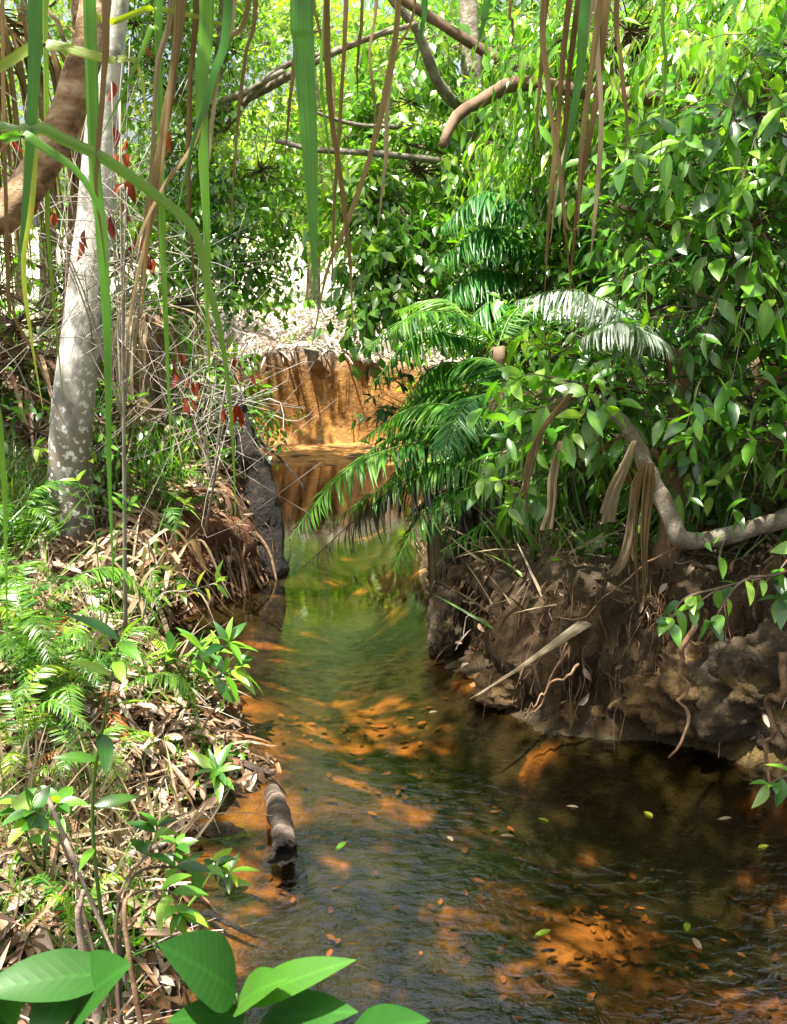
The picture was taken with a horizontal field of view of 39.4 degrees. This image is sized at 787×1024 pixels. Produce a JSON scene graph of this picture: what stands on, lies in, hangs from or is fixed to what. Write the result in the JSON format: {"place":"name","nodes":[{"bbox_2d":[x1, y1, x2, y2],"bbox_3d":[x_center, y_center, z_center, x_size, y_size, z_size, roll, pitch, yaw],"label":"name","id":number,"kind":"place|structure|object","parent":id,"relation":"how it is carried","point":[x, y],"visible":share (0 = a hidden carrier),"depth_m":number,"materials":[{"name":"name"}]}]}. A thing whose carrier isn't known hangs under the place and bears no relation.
{"place":"outdoors","nodes":[
{"label":"outdoors","id":0,"kind":"place"},
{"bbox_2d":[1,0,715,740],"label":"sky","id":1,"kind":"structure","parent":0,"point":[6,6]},
{"bbox_2d":[0,228,786,1023],"bbox_3d":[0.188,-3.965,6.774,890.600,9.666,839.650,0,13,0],"label":"ground","id":2,"kind":"structure","parent":0,"point":[344,630],"depth_m":4.55,"materials":[{"name":"soil"}]},
{"bbox_2d":[0,0,71,299],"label":"foliage","id":3,"kind":"object","parent":2,"relation":"on","point":[19,291],"visible":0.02,"depth_m":21.45,"materials":[{"name":"green plant"}]},
{"bbox_2d":[0,479,92,553],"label":"fern","id":4,"kind":"object","parent":2,"relation":"on","point":[29,516],"visible":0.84,"depth_m":5.75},
{"bbox_2d":[0,664,97,793],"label":"fern","id":5,"kind":"object","parent":2,"relation":"on","point":[5,697],"visible":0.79,"depth_m":3.88,"materials":[{"name":"green plant"}]},
{"bbox_2d":[13,0,85,429],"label":"slender brown tree","id":6,"kind":"object","parent":2,"relation":"on","point":[74,6],"visible":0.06,"depth_m":7.20,"materials":[{"name":"red plant"}]},
{"bbox_2d":[0,0,111,235],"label":"leaning tree","id":7,"kind":"object","parent":2,"relation":"on","point":[67,113],"visible":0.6,"depth_m":2.22,"materials":[{"name":"brown plant"}]},
{"bbox_2d":[0,584,113,714],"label":"fern","id":8,"kind":"object","parent":2,"relation":"on","point":[29,629],"visible":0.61,"depth_m":4.27,"materials":[{"name":"green plant"}]},
{"bbox_2d":[0,0,120,350],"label":"old screw palm","id":9,"kind":"object","parent":2,"relation":"on","point":[15,34],"visible":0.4,"depth_m":6.49,"materials":[{"name":"brown plant"}]},
{"bbox_2d":[0,565,124,677],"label":"fern","id":10,"kind":"object","parent":2,"relation":"on","point":[62,606],"visible":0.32,"depth_m":4.82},
{"bbox_2d":[0,948,131,1023],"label":"sapling","id":11,"kind":"object","parent":2,"relation":"on","point":[65,986],"visible":1,"depth_m":1.27,"materials":[{"name":"plant"}]},
{"bbox_2d":[0,633,154,751],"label":"fern","id":12,"kind":"object","parent":2,"relation":"on","point":[26,663],"visible":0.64,"depth_m":4.11,"materials":[{"name":"plant"}]},
{"bbox_2d":[16,871,145,953],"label":"fern","id":13,"kind":"object","parent":2,"relation":"on","point":[52,893],"visible":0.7,"depth_m":3.09,"materials":[{"name":"green plant"}]},
{"bbox_2d":[0,547,164,632],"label":"fern","id":14,"kind":"object","parent":2,"relation":"on","point":[82,577],"visible":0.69,"depth_m":4.93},
{"bbox_2d":[47,0,128,549],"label":"pale tree","id":15,"kind":"object","parent":2,"relation":"on","point":[70,446],"visible":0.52,"depth_m":5.89,"materials":[{"name":"grey plant"}]},
{"bbox_2d":[19,713,159,834],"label":"fern","id":16,"kind":"object","parent":2,"relation":"on","point":[49,725],"visible":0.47,"depth_m":3.92,"materials":[{"name":"green plant"}]},
{"bbox_2d":[75,889,104,1023],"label":"stick","id":17,"kind":"object","parent":2,"relation":"on","point":[97,1012],"visible":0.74,"depth_m":2.52,"materials":[{"name":"brown wood"}]},
{"bbox_2d":[0,0,192,332],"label":"forest tree","id":18,"kind":"object","parent":2,"relation":"on","point":[22,5],"visible":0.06,"depth_m":13.08,"materials":[{"name":"green plant"}]},
{"bbox_2d":[53,614,145,1012],"bbox_3d":[-0.642,0.784,2.574,0.384,1.182,0.198,10,16,36],"label":"seedling","id":19,"kind":"object","parent":2,"relation":"on","point":[105,748],"visible":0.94,"depth_m":2.46,"materials":[{"name":"green plant"}]},
{"bbox_2d":[0,309,198,461],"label":"dead fronds","id":20,"kind":"object","parent":2,"relation":"on","point":[49,362],"visible":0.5,"depth_m":7.16,"materials":[{"name":"brown plant"}]},
{"bbox_2d":[75,627,123,660],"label":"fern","id":21,"kind":"object","parent":2,"relation":"on","point":[97,634],"visible":0.24,"depth_m":4.79,"materials":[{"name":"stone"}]},
{"bbox_2d":[62,470,139,623],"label":"seedling","id":22,"kind":"object","parent":2,"relation":"on","point":[125,499],"visible":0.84,"depth_m":5.04,"materials":[{"name":"green plant"}]},
{"bbox_2d":[1,376,202,534],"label":"shrub","id":23,"kind":"object","parent":2,"relation":"on","point":[100,436],"visible":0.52,"depth_m":6.33,"materials":[{"name":"green plant"}]},
{"bbox_2d":[0,166,228,420],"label":"shrub","id":24,"kind":"object","parent":2,"relation":"on","point":[37,283],"visible":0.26,"depth_m":7.81,"materials":[{"name":"green plant"}]},
{"bbox_2d":[2,784,236,1023],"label":"shrub","id":25,"kind":"object","parent":2,"relation":"on","point":[23,806],"visible":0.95,"depth_m":2.73,"materials":[{"name":"green plant"}]},
{"bbox_2d":[37,626,202,750],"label":"fern","id":26,"kind":"object","parent":2,"relation":"on","point":[174,682],"visible":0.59,"depth_m":4.29,"materials":[{"name":"plant"}]},
{"bbox_2d":[0,253,262,420],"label":"shrub","id":27,"kind":"object","parent":2,"relation":"on","point":[182,303],"visible":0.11,"depth_m":7.98,"materials":[{"name":"green plant"}]},
{"bbox_2d":[122,890,143,1023],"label":"stick","id":28,"kind":"object","parent":2,"relation":"on","point":[138,1008],"visible":0.99,"depth_m":2.48,"materials":[{"name":"wood"}]},
{"bbox_2d":[12,381,256,484],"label":"dead fronds","id":29,"kind":"object","parent":2,"relation":"on","point":[138,420],"visible":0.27,"depth_m":6.89,"materials":[{"name":"plant"}]},
{"bbox_2d":[37,528,235,660],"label":"dead fronds","id":30,"kind":"object","parent":2,"relation":"on","point":[90,557],"visible":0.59,"depth_m":5.89,"materials":[{"name":"plant"}]},
{"bbox_2d":[0,0,274,669],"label":"screw palm","id":31,"kind":"object","parent":2,"relation":"on","point":[206,87],"visible":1,"depth_m":1.87,"materials":[{"name":"green plant"}]},
{"bbox_2d":[75,554,208,609],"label":"fern","id":32,"kind":"object","parent":2,"relation":"on","point":[120,560],"visible":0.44,"depth_m":5.90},
{"bbox_2d":[10,0,339,297],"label":"forest tree","id":33,"kind":"object","parent":2,"relation":"on","point":[239,63],"visible":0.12,"depth_m":18.30,"materials":[{"name":"green plant"}]},
{"bbox_2d":[127,470,229,541],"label":"fern","id":34,"kind":"object","parent":2,"relation":"on","point":[169,509],"visible":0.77,"depth_m":6.39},
{"bbox_2d":[134,491,228,651],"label":"seedling","id":35,"kind":"object","parent":2,"relation":"on","point":[221,589],"visible":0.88,"depth_m":5.05,"materials":[{"name":"green plant"}]},
{"bbox_2d":[0,43,367,640],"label":"dead sapling","id":36,"kind":"object","parent":2,"relation":"on","point":[112,223],"visible":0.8,"depth_m":4.68,"materials":[{"name":"grey plant"}]},
{"bbox_2d":[41,301,326,458],"bbox_3d":[-1.418,-0.711,7.267,1.461,1.373,1.432,12,17,42],"label":"bare shrub","id":37,"kind":"object","parent":2,"relation":"on","point":[172,409],"visible":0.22,"depth_m":7.26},
{"bbox_2d":[140,617,262,704],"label":"seedling","id":38,"kind":"object","parent":2,"relation":"on","point":[243,676],"visible":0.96,"depth_m":4.70,"materials":[{"name":"green plant"}]},
{"bbox_2d":[128,329,288,474],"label":"shrub","id":39,"kind":"object","parent":2,"relation":"on","point":[247,372],"visible":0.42,"depth_m":7.35,"materials":[{"name":"green plant"}]},
{"bbox_2d":[88,253,333,541],"bbox_3d":[-1.055,-0.455,6.073,1.394,1.956,1.912,0,13,0],"label":"dead sapling","id":40,"kind":"object","parent":2,"relation":"on","point":[236,408],"visible":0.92,"depth_m":6.12,"materials":[{"name":"grey plant"}]},
{"bbox_2d":[187,742,240,803],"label":"seedling","id":41,"kind":"object","parent":2,"relation":"on","point":[212,764],"visible":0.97,"depth_m":4.16,"materials":[{"name":"green plant"}]},
{"bbox_2d":[192,821,247,845],"bbox_3d":[-0.635,1.161,3.962,0.208,0.066,0.126,4,13,17],"label":"rock","id":42,"kind":"object","parent":2,"relation":"on","point":[230,833],"visible":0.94,"depth_m":3.93,"materials":[{"name":"stone"}]},
{"bbox_2d":[206,853,260,893],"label":"seedling","id":43,"kind":"object","parent":2,"relation":"on","point":[235,880],"visible":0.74,"depth_m":3.59,"materials":[{"name":"green plant"}]},
{"bbox_2d":[51,0,417,399],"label":"leaved tree","id":44,"kind":"object","parent":2,"relation":"on","point":[226,105],"visible":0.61,"depth_m":9.24,"materials":[{"name":"green plant"}]},
{"bbox_2d":[178,391,291,608],"bbox_3d":[-0.981,-0.129,7.074,0.582,1.231,1.489,5,14,20],"label":"old stump","id":45,"kind":"object","parent":2,"relation":"on","point":[255,496],"visible":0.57,"depth_m":7.14,"materials":[{"name":"grey wood"}]},
{"bbox_2d":[168,317,310,453],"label":"shrub","id":46,"kind":"object","parent":2,"relation":"on","point":[258,357],"visible":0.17,"depth_m":8.68,"materials":[{"name":"green plant"}]},
{"bbox_2d":[264,783,298,866],"bbox_3d":[-0.413,1.114,4.001,0.111,0.150,0.654,-2,13,-7],"label":"burnt log","id":47,"kind":"object","parent":2,"relation":"on","point":[283,852],"visible":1,"depth_m":3.80,"materials":[{"name":"brown wood"}]},
{"bbox_2d":[158,929,429,1023],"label":"sapling","id":48,"kind":"object","parent":2,"relation":"on","point":[202,963],"visible":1,"depth_m":1.33,"materials":[{"name":"green plant"}]},
{"bbox_2d":[189,0,422,298],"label":"forest tree","id":49,"kind":"object","parent":2,"relation":"on","point":[306,227],"visible":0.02,"depth_m":24.02,"materials":[{"name":"green plant"}]},
{"bbox_2d":[213,0,454,304],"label":"forest tree","id":50,"kind":"object","parent":2,"relation":"on","point":[261,114],"visible":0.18,"depth_m":17.48,"materials":[{"name":"green plant"}]},
{"bbox_2d":[33,298,653,379],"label":"bleached litter","id":51,"kind":"object","parent":2,"relation":"on","point":[311,315],"visible":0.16,"depth_m":13.29,"materials":[{"name":"plant"}]},
{"bbox_2d":[285,0,427,345],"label":"screw palm","id":52,"kind":"object","parent":2,"relation":"on","point":[303,14],"visible":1,"depth_m":2.26,"materials":[{"name":"brown plant"}]},
{"bbox_2d":[265,0,479,230],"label":"forest tree","id":53,"kind":"object","parent":2,"relation":"on","point":[369,6],"visible":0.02,"depth_m":24.49,"materials":[{"name":"green plant"}]},
{"bbox_2d":[0,288,773,1023],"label":"ground plants","id":54,"kind":"object","parent":2,"relation":"on","point":[328,302],"visible":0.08,"depth_m":4.47,"materials":[{"name":"green plant"}]},
{"bbox_2d":[0,369,777,1009],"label":"grass","id":55,"kind":"structure","parent":2,"relation":"on","point":[166,471],"depth_m":5.49,"materials":[{"name":"plant"}]},
{"bbox_2d":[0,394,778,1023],"bbox_3d":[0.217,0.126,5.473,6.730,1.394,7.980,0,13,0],"label":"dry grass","id":56,"kind":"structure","parent":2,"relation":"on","point":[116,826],"depth_m":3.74,"materials":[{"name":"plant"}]},
{"bbox_2d":[0,379,786,1023],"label":"leaf litter","id":57,"kind":"object","parent":2,"relation":"on","point":[42,939],"visible":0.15,"depth_m":4.30,"materials":[{"name":"brown plant"}]},
{"bbox_2d":[0,786,88,878],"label":"seedling","id":58,"kind":"object","parent":57,"relation":"on","point":[64,798],"visible":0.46,"depth_m":3.17,"materials":[{"name":"green plant"}]},
{"bbox_2d":[47,795,133,1003],"bbox_3d":[-0.790,1.065,2.832,0.450,0.559,0.082,12,17,41],"label":"stick","id":59,"kind":"object","parent":57,"relation":"on","point":[68,847],"visible":0.81,"depth_m":2.75,"materials":[{"name":"brown wood"}]},
{"bbox_2d":[97,300,219,459],"bbox_3d":[-1.538,-0.749,7.000,0.586,1.187,0.924,-9,16,-35],"label":"dry screw palm","id":60,"kind":"object","parent":57,"relation":"on","point":[158,339],"visible":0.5,"depth_m":6.91,"materials":[{"name":"plant"}]},
{"bbox_2d":[159,833,197,864],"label":"seedling","id":61,"kind":"object","parent":57,"relation":"on","point":[181,842],"visible":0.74,"depth_m":3.53,"materials":[{"name":"green plant"}]},
{"bbox_2d":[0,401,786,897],"bbox_3d":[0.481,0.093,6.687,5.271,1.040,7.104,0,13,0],"label":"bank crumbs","id":62,"kind":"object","parent":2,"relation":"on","point":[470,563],"visible":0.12,"depth_m":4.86,"materials":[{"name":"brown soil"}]},
{"bbox_2d":[0,305,786,1023],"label":"fallen twigs","id":63,"kind":"object","parent":2,"relation":"on","point":[224,713],"visible":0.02,"depth_m":4.49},
{"bbox_2d":[12,433,786,852],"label":"root fibres","id":64,"kind":"object","parent":2,"relation":"on","point":[500,609],"visible":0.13,"depth_m":4.87,"materials":[{"name":"brown plant"}]},
{"bbox_2d":[275,0,538,445],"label":"grey trunk tree","id":65,"kind":"object","parent":2,"relation":"on","point":[388,271],"visible":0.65,"depth_m":8.81,"materials":[{"name":"green plant"}]},
{"bbox_2d":[266,0,559,293],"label":"forest tree","id":66,"kind":"object","parent":2,"relation":"on","point":[445,6],"visible":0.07,"depth_m":18.43,"materials":[{"name":"green plant"}]},
{"bbox_2d":[341,365,530,466],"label":"shrub","id":67,"kind":"object","parent":2,"relation":"on","point":[383,414],"visible":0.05,"depth_m":9.09,"materials":[{"name":"green plant"}]},
{"bbox_2d":[429,520,443,587],"bbox_3d":[0.245,0.337,6.241,0.087,0.606,0.029,0,13,0],"label":"dead leaf base","id":68,"kind":"object","parent":2,"relation":"on","point":[435,555],"visible":0.45,"depth_m":6.21,"materials":[{"name":"plant"}]},
{"bbox_2d":[98,441,786,769],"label":"fine rootlets","id":69,"kind":"object","parent":2,"relation":"attached to","point":[662,614],"visible":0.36,"depth_m":4.79,"materials":[{"name":"brown plant"}]},
{"bbox_2d":[426,586,465,658],"bbox_3d":[0.273,0.565,5.682,0.207,0.397,0.330,0,13,0],"label":"rock","id":70,"kind":"object","parent":2,"relation":"on","point":[445,620],"visible":0.96,"depth_m":5.59,"materials":[{"name":"stone"}]},
{"bbox_2d":[285,357,610,598],"bbox_3d":[0.292,-0.273,6.463,1.748,1.244,1.862,0,13,0],"label":"fern","id":71,"kind":"object","parent":2,"relation":"on","point":[456,443],"visible":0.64,"depth_m":5.97,"materials":[{"name":"green plant"}]},
{"bbox_2d":[356,298,569,445],"bbox_3d":[0.465,-0.681,6.787,1.178,1.231,1.234,3,13,11],"label":"fern","id":72,"kind":"object","parent":2,"relation":"on","point":[465,324],"visible":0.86,"depth_m":6.52,"materials":[{"name":"green plant"}]},
{"bbox_2d":[336,0,630,300],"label":"forest tree","id":73,"kind":"object","parent":2,"relation":"on","point":[535,8],"visible":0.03,"depth_m":14.40,"materials":[{"name":"green plant"}]},
{"bbox_2d":[212,686,786,1023],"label":"sunken leaves","id":74,"kind":"object","parent":2,"relation":"on","point":[575,911],"visible":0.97,"depth_m":3.78,"materials":[{"name":"plant"}]},
{"bbox_2d":[472,666,527,710],"bbox_3d":[0.571,0.827,5.092,0.360,0.265,0.378,10,16,37],"label":"rock","id":75,"kind":"object","parent":2,"relation":"on","point":[499,696],"visible":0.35,"depth_m":4.99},
{"bbox_2d":[435,184,620,351],"bbox_3d":[1.013,-1.347,7.966,1.415,2.059,1.191,-8,15,-30],"label":"fern","id":76,"kind":"object","parent":2,"relation":"on","point":[486,239],"visible":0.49,"depth_m":7.71,"materials":[{"name":"green plant"}]},
{"bbox_2d":[470,621,591,698],"bbox_3d":[0.589,0.632,4.631,0.567,0.266,0.080,-6,14,-25],"label":"palm sheath","id":77,"kind":"object","parent":2,"relation":"on","point":[574,629],"visible":1,"depth_m":4.63,"materials":[{"name":"plant"}]},
{"bbox_2d":[405,168,672,445],"bbox_3d":[1.294,-1.381,8.130,2.491,2.706,1.995,0,13,0],"label":"fern","id":78,"kind":"object","parent":2,"relation":"on","point":[539,264],"visible":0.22,"depth_m":7.78,"materials":[{"name":"green plant"}]},
{"bbox_2d":[441,450,656,548],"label":"fern","id":79,"kind":"object","parent":2,"relation":"on","point":[512,525],"visible":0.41,"depth_m":5.52,"materials":[{"name":"green plant"}]},
{"bbox_2d":[434,305,667,542],"bbox_3d":[0.894,-0.339,5.338,1.193,1.344,0.919,-5,14,-22],"label":"shrub","id":80,"kind":"object","parent":2,"relation":"on","point":[592,488],"visible":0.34,"depth_m":5.34,"materials":[{"name":"green plant"}]},
{"bbox_2d":[477,0,666,298],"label":"screw palm","id":81,"kind":"object","parent":2,"relation":"on","point":[584,12],"visible":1,"depth_m":2.70,"materials":[{"name":"brown plant"}]},
{"bbox_2d":[394,0,786,578],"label":"broad leaved tree","id":82,"kind":"object","parent":2,"relation":"on","point":[751,270],"visible":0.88,"depth_m":4.54,"materials":[{"name":"green plant"}]},
{"bbox_2d":[442,0,778,368],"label":"bushy tree","id":83,"kind":"object","parent":2,"relation":"on","point":[581,277],"visible":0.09,"depth_m":8.17,"materials":[{"name":"green plant"}]},
{"bbox_2d":[451,0,786,314],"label":"hanging leaf tree","id":84,"kind":"object","parent":2,"relation":"on","point":[645,67],"visible":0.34,"depth_m":6.76,"materials":[{"name":"green plant"}]},
{"bbox_2d":[466,335,786,549],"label":"bent tree","id":85,"kind":"object","parent":2,"relation":"on","point":[596,412],"visible":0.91,"depth_m":4.63,"materials":[{"name":"green plant"}]},
{"bbox_2d":[523,393,573,514],"bbox_3d":[0.620,-0.231,4.412,0.193,0.495,0.019,0,13,0],"label":"dry strand","id":86,"kind":"object","parent":85,"relation":"hanging from","point":[555,411],"visible":1,"depth_m":4.40},
{"bbox_2d":[539,441,562,530],"bbox_3d":[0.655,-0.110,4.589,0.093,0.377,0.034,-3,13,-14],"label":"dead leaf base","id":87,"kind":"object","parent":85,"relation":"hanging from","point":[552,485],"visible":1,"depth_m":4.59,"materials":[{"name":"plant"}]},
{"bbox_2d":[518,383,588,497],"bbox_3d":[0.694,-0.308,4.761,0.299,0.500,0.027,0,13,0],"label":"dead leaf base","id":88,"kind":"object","parent":85,"relation":"attached to","point":[550,409],"visible":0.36,"depth_m":4.74,"materials":[{"name":"plant"}]},
{"bbox_2d":[600,441,636,522],"bbox_3d":[0.915,-0.123,4.496,0.146,0.344,0.037,-1,13,-5],"label":"dead leaf base","id":89,"kind":"object","parent":85,"relation":"hanging from","point":[608,510],"visible":1,"depth_m":4.50,"materials":[{"name":"plant"}]},
{"bbox_2d":[606,488,636,576],"bbox_3d":[0.931,0.087,4.486,0.114,0.378,0.026,0,13,0],"label":"dead leaf base","id":90,"kind":"object","parent":85,"relation":"hanging from","point":[619,566],"visible":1,"depth_m":4.50,"materials":[{"name":"plant"}]},
{"bbox_2d":[633,463,646,607],"bbox_3d":[1.006,0.111,4.492,0.063,0.636,0.015,0,13,0],"label":"dry strand","id":91,"kind":"object","parent":85,"relation":"hanging from","point":[639,485],"visible":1,"depth_m":4.46},
{"bbox_2d":[640,463,653,606],"bbox_3d":[1.029,0.097,4.487,0.051,0.604,0.013,0,13,0],"label":"dry strand","id":92,"kind":"object","parent":85,"relation":"hanging from","point":[646,485],"visible":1,"depth_m":4.46},
{"bbox_2d":[644,463,654,583],"bbox_3d":[1.042,0.052,4.481,0.036,0.514,0.014,0,13,0],"label":"dry strand","id":93,"kind":"object","parent":85,"relation":"hanging from","point":[650,498],"visible":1,"depth_m":4.46},
{"bbox_2d":[512,289,747,568],"bbox_3d":[1.010,-0.336,4.728,1.041,1.230,0.521,-8,15,-31],"label":"fern","id":94,"kind":"object","parent":2,"relation":"on","point":[618,331],"visible":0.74,"depth_m":4.59,"materials":[{"name":"green plant"}]},
{"bbox_2d":[491,273,786,522],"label":"shrub","id":95,"kind":"object","parent":2,"relation":"on","point":[499,436],"visible":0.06,"depth_m":5.42,"materials":[{"name":"green plant"}]},
{"bbox_2d":[513,113,786,434],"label":"shrub","id":96,"kind":"object","parent":2,"relation":"on","point":[589,273],"visible":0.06,"depth_m":6.65,"materials":[{"name":"green plant"}]},
{"bbox_2d":[607,636,708,738],"bbox_3d":[1.360,0.763,4.743,0.795,0.539,0.578,-7,15,-29],"label":"rock","id":97,"kind":"object","parent":2,"relation":"on","point":[665,686],"visible":0.34,"depth_m":4.61,"materials":[{"name":"stone"}]},
{"bbox_2d":[668,623,698,757],"bbox_3d":[1.112,0.689,4.211,0.090,0.550,0.027,-3,13,-12],"label":"hanging root","id":98,"kind":"object","parent":2,"relation":"hanging from","point":[686,640],"visible":0.98,"depth_m":4.19,"materials":[{"name":"brown plant"}]},
{"bbox_2d":[625,415,755,539],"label":"fern","id":99,"kind":"object","parent":2,"relation":"on","point":[723,502],"visible":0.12,"depth_m":5.20,"materials":[{"name":"green plant"}]},
{"bbox_2d":[646,297,786,551],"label":"shrub","id":100,"kind":"object","parent":2,"relation":"on","point":[766,364],"visible":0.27,"depth_m":4.95,"materials":[{"name":"green plant"}]},
{"bbox_2d":[655,570,786,647],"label":"leafy sprig","id":101,"kind":"object","parent":2,"relation":"on","point":[694,603],"visible":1,"depth_m":3.49,"materials":[{"name":"green plant"}]},
{"bbox_2d":[672,295,785,515],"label":"fern","id":102,"kind":"object","parent":2,"relation":"on","point":[754,371],"visible":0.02,"depth_m":5.45,"materials":[{"name":"plant"}]},
{"bbox_2d":[680,618,786,759],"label":"rock","id":103,"kind":"object","parent":2,"relation":"on","point":[733,677],"visible":0.74,"depth_m":4.41,"materials":[{"name":"stone"}]},
{"bbox_2d":[750,764,786,807],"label":"leafy sprig","id":104,"kind":"object","parent":2,"relation":"on","point":[779,787],"visible":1,"depth_m":3.33,"materials":[{"name":"green plant"}]},
{"bbox_2d":[758,541,786,629],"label":"leafy sprig","id":105,"kind":"object","parent":2,"relation":"on","point":[779,610],"visible":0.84,"depth_m":3.67,"materials":[{"name":"green plant"}]},
{"bbox_2d":[764,652,786,782],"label":"hanging root","id":106,"kind":"object","parent":2,"relation":"hanging from","point":[782,673],"visible":0.95,"depth_m":3.83,"materials":[{"name":"brown plant"}]},
{"bbox_2d":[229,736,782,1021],"bbox_3d":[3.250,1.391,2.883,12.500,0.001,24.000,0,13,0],"label":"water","id":107,"kind":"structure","parent":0,"point":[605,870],"depth_m":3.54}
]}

